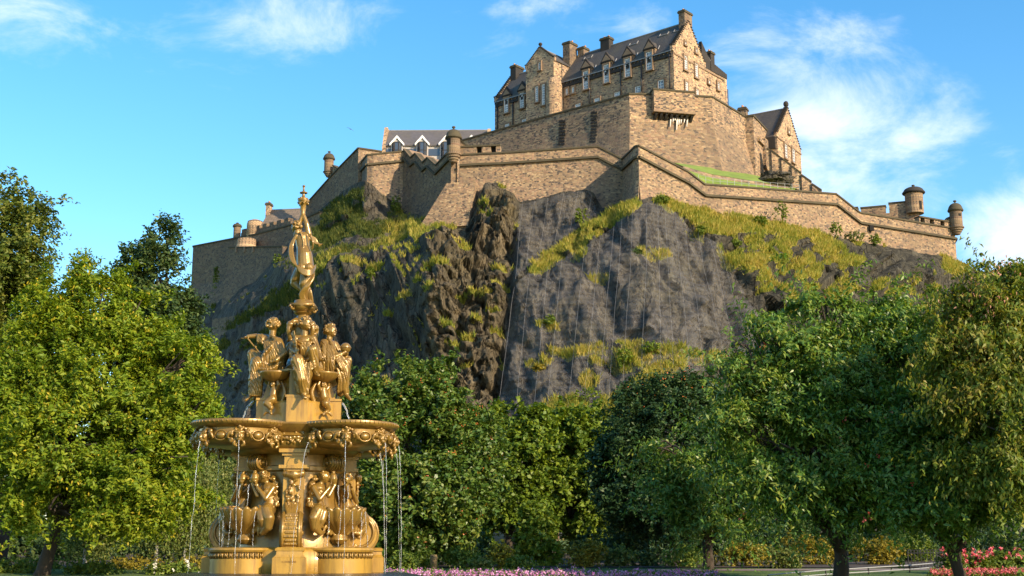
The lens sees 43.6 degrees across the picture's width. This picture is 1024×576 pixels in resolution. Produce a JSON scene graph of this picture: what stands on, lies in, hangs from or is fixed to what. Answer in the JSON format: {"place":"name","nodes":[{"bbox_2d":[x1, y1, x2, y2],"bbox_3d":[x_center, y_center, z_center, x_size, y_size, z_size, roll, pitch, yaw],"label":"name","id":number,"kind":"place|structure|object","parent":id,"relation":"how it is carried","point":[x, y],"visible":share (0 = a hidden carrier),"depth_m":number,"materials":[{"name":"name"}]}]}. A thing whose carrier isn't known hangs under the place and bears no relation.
{"place":"outdoors","nodes":[
{"label":"outdoors","id":0,"kind":"place"},
{"bbox_2d":[382,127,490,159],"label":"slate roofed building","id":1,"kind":"structure","parent":0,"point":[432,143],"depth_m":224.26,"materials":[{"name":"grey stone"}]},
{"bbox_2d":[0,539,1016,575],"bbox_3d":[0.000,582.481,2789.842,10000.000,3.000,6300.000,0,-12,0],"label":"ground","id":2,"kind":"structure","parent":0,"point":[57,572],"depth_m":39.49,"materials":[{"name":"green plant"}]},
{"bbox_2d":[0,553,54,573],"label":"shrub","id":3,"kind":"object","parent":2,"relation":"on","point":[16,567],"visible":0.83,"depth_m":38.64,"materials":[{"name":"green plant"}]},
{"bbox_2d":[4,425,87,554],"bbox_3d":[-25.076,9.705,65.402,9.322,8.477,7.792,0,-12,0],"label":"woodland tree","id":4,"kind":"object","parent":2,"relation":"on","point":[44,532],"visible":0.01,"depth_m":63.89,"materials":[{"name":"green plant"}]},
{"bbox_2d":[17,554,100,568],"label":"shrub","id":5,"kind":"object","parent":2,"relation":"on","point":[56,565],"visible":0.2,"depth_m":42.42,"materials":[{"name":"green plant"}]},
{"bbox_2d":[59,557,125,574],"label":"shrub","id":6,"kind":"object","parent":2,"relation":"on","point":[96,567],"visible":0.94,"depth_m":38.09,"materials":[{"name":"green plant"}]},
{"bbox_2d":[56,507,139,565],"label":"birch tree","id":7,"kind":"object","parent":2,"relation":"on","point":[96,550],"visible":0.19,"depth_m":42.35,"materials":[{"name":"green plant"}]},
{"bbox_2d":[0,246,241,575],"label":"laburnum tree","id":8,"kind":"object","parent":2,"relation":"on","point":[109,480],"visible":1,"depth_m":37.05,"materials":[{"name":"green plant"}]},
{"bbox_2d":[93,554,176,569],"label":"shrub","id":9,"kind":"object","parent":2,"relation":"on","point":[129,564],"visible":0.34,"depth_m":41.38,"materials":[{"name":"green plant"}]},
{"bbox_2d":[83,210,221,547],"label":"dark tree","id":10,"kind":"object","parent":2,"relation":"on","point":[163,259],"visible":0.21,"depth_m":76.73,"materials":[{"name":"green plant"}]},
{"bbox_2d":[127,555,200,574],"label":"shrub","id":11,"kind":"object","parent":2,"relation":"on","point":[166,568],"visible":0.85,"depth_m":38.03,"materials":[{"name":"green plant"}]},
{"bbox_2d":[176,554,203,570],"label":"shrub","id":12,"kind":"object","parent":2,"relation":"on","point":[197,562],"visible":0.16,"depth_m":40.67,"materials":[{"name":"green plant"}]},
{"bbox_2d":[164,185,421,575],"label":"fountain","id":13,"kind":"object","parent":2,"relation":"on","point":[297,448],"visible":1,"depth_m":26.65,"materials":[{"name":"metal"}]},
{"bbox_2d":[385,547,421,570],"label":"shrub","id":14,"kind":"object","parent":2,"relation":"on","point":[408,561],"visible":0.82,"depth_m":39.86,"materials":[{"name":"green plant"}]},
{"bbox_2d":[413,545,439,568],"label":"shrub","id":15,"kind":"object","parent":2,"relation":"on","point":[424,558],"visible":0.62,"depth_m":41.86,"materials":[{"name":"green plant"}]},
{"bbox_2d":[466,553,497,570],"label":"shrub","id":16,"kind":"object","parent":2,"relation":"on","point":[479,562],"visible":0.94,"depth_m":39.86,"materials":[{"name":"green plant"}]},
{"bbox_2d":[484,539,517,568],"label":"shrub","id":17,"kind":"object","parent":2,"relation":"on","point":[500,552],"visible":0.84,"depth_m":41.82,"materials":[{"name":"green plant"}]},
{"bbox_2d":[7,554,1014,566],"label":"shrub bed soil","id":18,"kind":"object","parent":2,"relation":"on","point":[858,564],"visible":0.1,"depth_m":46.42,"materials":[{"name":"brown soil"}]},
{"bbox_2d":[7,532,44,560],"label":"dark shrub","id":19,"kind":"object","parent":18,"relation":"on","point":[17,549],"visible":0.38,"depth_m":51.33,"materials":[{"name":"green plant"}]},
{"bbox_2d":[0,166,80,560],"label":"maple tree","id":20,"kind":"object","parent":18,"relation":"on","point":[19,219],"visible":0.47,"depth_m":47.58,"materials":[{"name":"green plant"}]},
{"bbox_2d":[36,529,111,560],"bbox_3d":[-18.135,10.836,52.770,2.634,2.043,2.420,-6,-13,28],"label":"dark shrub","id":21,"kind":"object","parent":18,"relation":"on","point":[60,547],"visible":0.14,"depth_m":52.18,"materials":[{"name":"green plant"}]},
{"bbox_2d":[91,536,154,559],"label":"dark shrub","id":22,"kind":"object","parent":18,"relation":"on","point":[123,553],"visible":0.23,"depth_m":53.19,"materials":[{"name":"green plant"}]},
{"bbox_2d":[130,538,202,560],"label":"dark shrub","id":23,"kind":"object","parent":18,"relation":"on","point":[161,552],"visible":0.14,"depth_m":51.26,"materials":[{"name":"green plant"}]},
{"bbox_2d":[122,473,212,563],"bbox_3d":[-11.633,7.793,43.291,2.874,3.965,2.404,0,-12,0],"label":"birch tree","id":24,"kind":"object","parent":18,"relation":"on","point":[158,545],"visible":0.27,"depth_m":42.81,"materials":[{"name":"green plant"}]},
{"bbox_2d":[165,457,227,560],"bbox_3d":[-10.852,7.794,43.876,2.335,4.249,2.296,5,-13,-23],"label":"birch tree","id":25,"kind":"object","parent":18,"relation":"on","point":[212,511],"visible":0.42,"depth_m":43.59,"materials":[{"name":"green plant"}]},
{"bbox_2d":[189,453,235,551],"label":"birch tree","id":26,"kind":"object","parent":18,"relation":"on","point":[228,484],"visible":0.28,"depth_m":45.38,"materials":[{"name":"green plant"}]},
{"bbox_2d":[341,346,516,564],"bbox_3d":[-3.490,6.247,46.549,7.052,8.353,6.652,8,-14,-35],"label":"rowan tree","id":27,"kind":"object","parent":18,"relation":"on","point":[457,500],"visible":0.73,"depth_m":45.08,"materials":[{"name":"green plant"}]},
{"bbox_2d":[438,545,483,568],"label":"shrub","id":28,"kind":"object","parent":18,"relation":"on","point":[453,556],"visible":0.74,"depth_m":42.77,"materials":[{"name":"green plant"}]},
{"bbox_2d":[457,531,494,560],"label":"dark shrub","id":29,"kind":"object","parent":18,"relation":"on","point":[481,546],"visible":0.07,"depth_m":52.57,"materials":[{"name":"green plant"}]},
{"bbox_2d":[477,396,569,551],"bbox_3d":[-0.115,8.937,60.118,5.253,7.962,4.697,9,-15,-36],"label":"sycamore tree","id":30,"kind":"object","parent":18,"relation":"on","point":[533,431],"visible":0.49,"depth_m":59.41,"materials":[{"name":"green plant"}]},
{"bbox_2d":[509,498,566,565],"bbox_3d":[0.905,8.764,45.104,1.973,2.726,1.722,-7,-13,29],"label":"shrub","id":31,"kind":"object","parent":18,"relation":"on","point":[529,542],"visible":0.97,"depth_m":44.78,"materials":[{"name":"green plant"}]},
{"bbox_2d":[524,394,616,553],"bbox_3d":[2.993,9.268,62.028,6.574,8.110,5.010,0,-12,0],"label":"sycamore tree","id":32,"kind":"object","parent":18,"relation":"on","point":[569,492],"visible":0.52,"depth_m":60.85,"materials":[{"name":"green plant"}]},
{"bbox_2d":[558,536,609,567],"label":"shrub","id":33,"kind":"object","parent":18,"relation":"on","point":[589,549],"visible":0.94,"depth_m":43.70,"materials":[{"name":"green plant"}]},
{"bbox_2d":[567,526,641,559],"bbox_3d":[3.930,11.095,53.816,3.252,2.116,2.389,0,-12,0],"label":"dark shrub","id":34,"kind":"object","parent":18,"relation":"on","point":[598,530],"visible":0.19,"depth_m":53.51,"materials":[{"name":"green plant"}]},
{"bbox_2d":[598,542,640,565],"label":"shrub","id":35,"kind":"object","parent":18,"relation":"on","point":[625,556],"visible":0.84,"depth_m":44.24,"materials":[{"name":"green plant"}]},
{"bbox_2d":[601,528,668,559],"bbox_3d":[5.157,10.634,51.972,3.048,2.143,2.556,0,-12,0],"label":"dark shrub","id":36,"kind":"object","parent":18,"relation":"on","point":[618,540],"visible":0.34,"depth_m":51.28,"materials":[{"name":"green plant"}]},
{"bbox_2d":[628,545,671,565],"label":"shrub","id":37,"kind":"object","parent":18,"relation":"on","point":[648,559],"visible":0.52,"depth_m":44.67,"materials":[{"name":"green plant"}]},
{"bbox_2d":[577,365,751,562],"bbox_3d":[6.049,7.011,49.702,6.462,7.939,6.248,-5,-13,22],"label":"rowan tree","id":38,"kind":"object","parent":18,"relation":"on","point":[638,413],"visible":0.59,"depth_m":48.50,"materials":[{"name":"green plant"}]},
{"bbox_2d":[662,543,702,567],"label":"shrub","id":39,"kind":"object","parent":18,"relation":"on","point":[688,556],"visible":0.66,"depth_m":43.70,"materials":[{"name":"green plant"}]},
{"bbox_2d":[662,535,730,559],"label":"dark shrub","id":40,"kind":"object","parent":18,"relation":"on","point":[717,546],"visible":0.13,"depth_m":52.21,"materials":[{"name":"green plant"}]},
{"bbox_2d":[714,539,774,565],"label":"shrub","id":41,"kind":"object","parent":18,"relation":"on","point":[747,560],"visible":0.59,"depth_m":44.50,"materials":[{"name":"green plant"}]},
{"bbox_2d":[726,521,802,556],"bbox_3d":[10.820,10.974,53.854,3.423,2.347,3.004,-4,-12,18],"label":"dark shrub","id":42,"kind":"object","parent":18,"relation":"on","point":[782,535],"visible":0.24,"depth_m":53.41,"materials":[{"name":"green plant"}]},
{"bbox_2d":[753,544,806,568],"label":"shrub","id":43,"kind":"object","parent":18,"relation":"on","point":[781,558],"visible":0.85,"depth_m":42.74,"materials":[{"name":"green plant"}]},
{"bbox_2d":[776,530,834,564],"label":"shrub","id":44,"kind":"object","parent":18,"relation":"on","point":[808,547],"visible":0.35,"depth_m":46.53,"materials":[{"name":"green plant"}]},
{"bbox_2d":[803,527,873,560],"bbox_3d":[13.289,10.668,51.873,3.056,2.262,2.460,0,-12,0],"label":"dark shrub","id":45,"kind":"object","parent":18,"relation":"on","point":[853,540],"visible":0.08,"depth_m":51.39,"materials":[{"name":"green plant"}]},
{"bbox_2d":[848,535,911,564],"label":"shrub","id":46,"kind":"object","parent":18,"relation":"on","point":[883,554],"visible":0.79,"depth_m":46.55,"materials":[{"name":"green plant"}]},
{"bbox_2d":[863,528,940,560],"bbox_3d":[15.937,10.919,52.919,3.188,2.253,2.943,0,-12,0],"label":"dark shrub","id":47,"kind":"object","parent":18,"relation":"on","point":[897,532],"visible":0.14,"depth_m":52.41,"materials":[{"name":"green plant"}]},
{"bbox_2d":[878,531,937,561],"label":"shrub","id":48,"kind":"object","parent":18,"relation":"on","point":[927,542],"visible":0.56,"depth_m":50.48,"materials":[{"name":"green plant"}]},
{"bbox_2d":[907,549,944,567],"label":"iron gate","id":49,"kind":"structure","parent":18,"relation":"on","point":[920,553],"depth_m":43.26,"materials":[{"name":"black metal"}]},
{"bbox_2d":[915,529,1005,559],"bbox_3d":[18.816,11.013,53.858,4.214,2.416,3.114,0,-12,0],"label":"dark shrub","id":50,"kind":"object","parent":18,"relation":"on","point":[940,544],"visible":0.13,"depth_m":53.11,"materials":[{"name":"green plant"}]},
{"bbox_2d":[968,521,1023,556],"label":"dark shrub","id":51,"kind":"object","parent":18,"relation":"on","point":[1009,542],"visible":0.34,"depth_m":51.44,"materials":[{"name":"green plant"}]},
{"bbox_2d":[502,553,539,570],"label":"shrub","id":52,"kind":"object","parent":2,"relation":"on","point":[515,562],"visible":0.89,"depth_m":40.35,"materials":[{"name":"green plant"}]},
{"bbox_2d":[196,180,1022,540],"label":"crag","id":53,"kind":"structure","parent":2,"relation":"on","point":[344,304],"depth_m":161.42,"materials":[{"name":"grey stone"}]},
{"bbox_2d":[210,316,233,345],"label":"retaining wall","id":54,"kind":"structure","parent":53,"relation":"on","point":[216,322],"depth_m":206.86,"materials":[{"name":"stone"}]},
{"bbox_2d":[221,246,287,308],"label":"loopholed wall","id":55,"kind":"structure","parent":53,"relation":"on","point":[247,265],"depth_m":214.69,"materials":[{"name":"stone"}]},
{"bbox_2d":[236,237,255,246],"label":"round bastion","id":56,"kind":"object","parent":55,"relation":"on","point":[245,241],"visible":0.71,"depth_m":218.80,"materials":[{"name":"stone"}]},
{"bbox_2d":[190,211,323,308],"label":"wall","id":57,"kind":"structure","parent":53,"relation":"on","point":[208,257],"depth_m":229.76,"materials":[{"name":"stone"}]},
{"bbox_2d":[246,219,262,237],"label":"stair turret","id":58,"kind":"object","parent":57,"relation":"on","point":[252,224],"visible":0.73,"depth_m":223.63,"materials":[{"name":"stone"}]},
{"bbox_2d":[241,218,293,235],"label":"crenellated wall","id":59,"kind":"structure","parent":53,"relation":"on","point":[271,225],"depth_m":219.61,"materials":[{"name":"stone"}]},
{"bbox_2d":[261,201,299,224],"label":"tiled house","id":60,"kind":"structure","parent":53,"relation":"on","point":[273,215],"depth_m":226.80,"materials":[{"name":"stone"}]},
{"bbox_2d":[207,185,401,417],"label":"grass","id":61,"kind":"structure","parent":53,"relation":"on","point":[325,237],"depth_m":189.42,"materials":[{"name":"green plant"}]},
{"bbox_2d":[305,147,357,215],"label":"wall","id":62,"kind":"structure","parent":53,"relation":"on","point":[343,176],"depth_m":213.12,"materials":[{"name":"stone"}]},
{"bbox_2d":[323,151,334,177],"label":"sentry turret","id":63,"kind":"object","parent":62,"relation":"on","point":[329,158],"visible":0.84,"depth_m":218.27,"materials":[{"name":"stone"}]},
{"bbox_2d":[360,154,373,183],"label":"bastion wall","id":64,"kind":"structure","parent":53,"relation":"on","point":[370,168],"depth_m":198.96,"materials":[{"name":"stone"}]},
{"bbox_2d":[358,147,381,181],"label":"curtain wall","id":65,"kind":"structure","parent":53,"relation":"on","point":[362,152],"depth_m":206.43,"materials":[{"name":"stone"}]},
{"bbox_2d":[365,150,403,208],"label":"bastion wall","id":66,"kind":"structure","parent":53,"relation":"on","point":[388,176],"depth_m":199.29,"materials":[{"name":"stone"}]},
{"bbox_2d":[402,148,456,216],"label":"sawtooth wall","id":67,"kind":"structure","parent":53,"relation":"on","point":[426,178],"depth_m":193.09,"materials":[{"name":"stone"}]},
{"bbox_2d":[445,126,461,163],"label":"sentry turret","id":68,"kind":"object","parent":67,"relation":"attached to","point":[453,138],"visible":1,"depth_m":184.31,"materials":[{"name":"stone"}]},
{"bbox_2d":[421,182,478,230],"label":"stepped buttress","id":69,"kind":"structure","parent":53,"relation":"on","point":[455,203],"depth_m":180.13,"materials":[{"name":"stone"}]},
{"bbox_2d":[459,144,622,207],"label":"curtain wall","id":70,"kind":"structure","parent":53,"relation":"on","point":[524,175],"depth_m":183.03,"materials":[{"name":"stone"}]},
{"bbox_2d":[567,386,602,406],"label":"crag shrub","id":71,"kind":"object","parent":53,"relation":"on","point":[586,392],"visible":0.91,"depth_m":137.43,"materials":[{"name":"green plant"}]},
{"bbox_2d":[459,88,753,181],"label":"battery wall","id":72,"kind":"structure","parent":53,"relation":"on","point":[682,127],"depth_m":199.89,"materials":[{"name":"stone"}]},
{"bbox_2d":[493,9,728,129],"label":"great hall","id":73,"kind":"structure","parent":53,"relation":"on","point":[674,57],"depth_m":222.79,"materials":[{"name":"stone"}]},
{"bbox_2d":[602,62,610,84],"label":"window","id":74,"kind":"structure","parent":73,"relation":"in","point":[606,79],"depth_m":220.73,"materials":[{"name":"white glass"}]},
{"bbox_2d":[623,56,631,79],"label":"window","id":75,"kind":"structure","parent":73,"relation":"in","point":[627,72],"depth_m":217.94,"materials":[{"name":"white glass"}]},
{"bbox_2d":[644,49,653,72],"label":"window","id":76,"kind":"structure","parent":73,"relation":"in","point":[649,66],"depth_m":215.09,"materials":[{"name":"white glass"}]},
{"bbox_2d":[500,194,740,403],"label":"rock netting","id":77,"kind":"object","parent":53,"relation":"on","point":[615,301],"visible":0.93,"depth_m":152.19,"materials":[{"name":"silver metal"}]},
{"bbox_2d":[616,346,634,367],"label":"crag shrub","id":78,"kind":"object","parent":53,"relation":"on","point":[626,356],"visible":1,"depth_m":142.83,"materials":[{"name":"green plant"}]},
{"bbox_2d":[620,144,643,202],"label":"bastion wall","id":79,"kind":"structure","parent":53,"relation":"on","point":[630,190],"depth_m":175.33,"materials":[{"name":"stone"}]},
{"bbox_2d":[313,179,968,417],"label":"grass","id":80,"kind":"structure","parent":53,"relation":"on","point":[736,221],"depth_m":166.96,"materials":[{"name":"green plant"}]},
{"bbox_2d":[641,340,661,355],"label":"crag shrub","id":81,"kind":"object","parent":53,"relation":"on","point":[650,345],"visible":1,"depth_m":143.62,"materials":[{"name":"green plant"}]},
{"bbox_2d":[745,114,767,175],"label":"square tower","id":82,"kind":"structure","parent":53,"relation":"on","point":[756,129],"depth_m":209.13,"materials":[{"name":"stone"}]},
{"bbox_2d":[750,101,801,173],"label":"gabled house","id":83,"kind":"structure","parent":53,"relation":"on","point":[781,137],"depth_m":218.29,"materials":[{"name":"stone"}]},
{"bbox_2d":[766,147,821,191],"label":"stepped wall","id":84,"kind":"structure","parent":53,"relation":"on","point":[775,161],"depth_m":208.18,"materials":[{"name":"stone"}]},
{"bbox_2d":[633,145,956,259],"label":"curtain wall","id":85,"kind":"structure","parent":53,"relation":"on","point":[658,174],"depth_m":184.87,"materials":[{"name":"stone"}]},
{"bbox_2d":[947,200,963,234],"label":"sentry turret","id":86,"kind":"object","parent":85,"relation":"attached to","point":[955,210],"visible":1,"depth_m":197.23,"materials":[{"name":"stone"}]},
{"bbox_2d":[855,201,918,220],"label":"crenellated wall","id":87,"kind":"structure","parent":53,"relation":"on","point":[897,209],"depth_m":210.87,"materials":[{"name":"stone"}]},
{"bbox_2d":[902,185,924,214],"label":"watch tower","id":88,"kind":"structure","parent":53,"relation":"on","point":[913,194],"depth_m":209.17,"materials":[{"name":"stone"}]},
{"bbox_2d":[594,380,801,571],"bbox_3d":[6.320,6.267,41.181,7.442,6.706,5.441,0,-12,0],"label":"cherry tree","id":89,"kind":"object","parent":2,"relation":"on","point":[680,465],"visible":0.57,"depth_m":40.59,"materials":[{"name":"green plant"}]},
{"bbox_2d":[711,447,816,552],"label":"woodland tree","id":90,"kind":"object","parent":2,"relation":"on","point":[763,519],"visible":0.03,"depth_m":69.05,"materials":[{"name":"green plant"}]},
{"bbox_2d":[659,252,987,575],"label":"cherry tree","id":91,"kind":"object","parent":2,"relation":"on","point":[776,385],"visible":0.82,"depth_m":33.25,"materials":[{"name":"green plant"}]},
{"bbox_2d":[781,445,916,548],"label":"woodland tree","id":92,"kind":"object","parent":2,"relation":"on","point":[865,533],"depth_m":70.80,"materials":[{"name":"green plant"}]},
{"bbox_2d":[767,563,934,575],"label":"handrail","id":93,"kind":"object","parent":2,"relation":"on","point":[868,571],"visible":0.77,"depth_m":38.02,"materials":[{"name":"black metal"}]},
{"bbox_2d":[824,370,1023,575],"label":"cherry tree","id":94,"kind":"object","parent":2,"relation":"on","point":[906,494],"visible":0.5,"depth_m":31.05,"materials":[{"name":"green plant"}]},
{"bbox_2d":[929,546,970,569],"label":"rose bush","id":95,"kind":"object","parent":2,"relation":"on","point":[946,563],"visible":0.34,"depth_m":38.02,"materials":[{"name":"green plant"}]},
{"bbox_2d":[890,233,1023,532],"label":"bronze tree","id":96,"kind":"object","parent":2,"relation":"on","point":[983,323],"visible":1,"depth_m":29.70,"materials":[{"name":"green plant"}]},
{"bbox_2d":[906,418,1023,553],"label":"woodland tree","id":97,"kind":"object","parent":2,"relation":"on","point":[1008,525],"visible":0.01,"depth_m":67.49,"materials":[{"name":"green plant"}]},
{"bbox_2d":[926,564,1023,575],"bbox_3d":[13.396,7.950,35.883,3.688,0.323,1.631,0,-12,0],"label":"flowers","id":98,"kind":"object","parent":2,"relation":"on","point":[980,569],"visible":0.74,"depth_m":35.54,"materials":[{"name":"red plant"}]},
{"bbox_2d":[961,548,997,568],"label":"rose bush","id":99,"kind":"object","parent":2,"relation":"on","point":[983,559],"visible":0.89,"depth_m":38.19,"materials":[{"name":"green plant"}]},
{"bbox_2d":[987,546,1019,568],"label":"rose bush","id":100,"kind":"object","parent":2,"relation":"on","point":[1003,558],"visible":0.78,"depth_m":38.50,"materials":[{"name":"green plant"}]},
{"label":"flower bed soil","id":101,"kind":"structure","parent":2,"relation":"on","visible":0},
{"bbox_2d":[383,564,721,575],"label":"flowers","id":102,"kind":"object","parent":101,"relation":"on","point":[528,573],"visible":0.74,"depth_m":35.97,"materials":[{"name":"pink plant"}]},
{"bbox_2d":[0,0,1023,518],"label":"sky","id":103,"kind":"structure","parent":0,"point":[209,113],"materials":[{"name":"blue"}]},
{"bbox_2d":[676,163,798,189],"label":"lawn terrace","id":104,"kind":"structure","parent":0,"point":[745,176],"depth_m":192.82,"materials":[{"name":"green plant"}]},
{"bbox_2d":[683,166,789,187],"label":"terrace bank","id":105,"kind":"structure","parent":104,"relation":"on","point":[721,177],"depth_m":186.51,"materials":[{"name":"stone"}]},
{"bbox_2d":[758,170,795,186],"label":"rock outcrop","id":106,"kind":"object","parent":104,"relation":"on","point":[775,178],"visible":0.69,"depth_m":197.99,"materials":[{"name":"grey stone"}]},
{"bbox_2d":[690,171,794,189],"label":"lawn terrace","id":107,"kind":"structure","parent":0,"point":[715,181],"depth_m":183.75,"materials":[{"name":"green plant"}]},
{"bbox_2d":[630,568,1007,570],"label":"path","id":108,"kind":"structure","parent":0,"point":[782,569],"depth_m":41.17,"materials":[{"name":"grey asphalt"}]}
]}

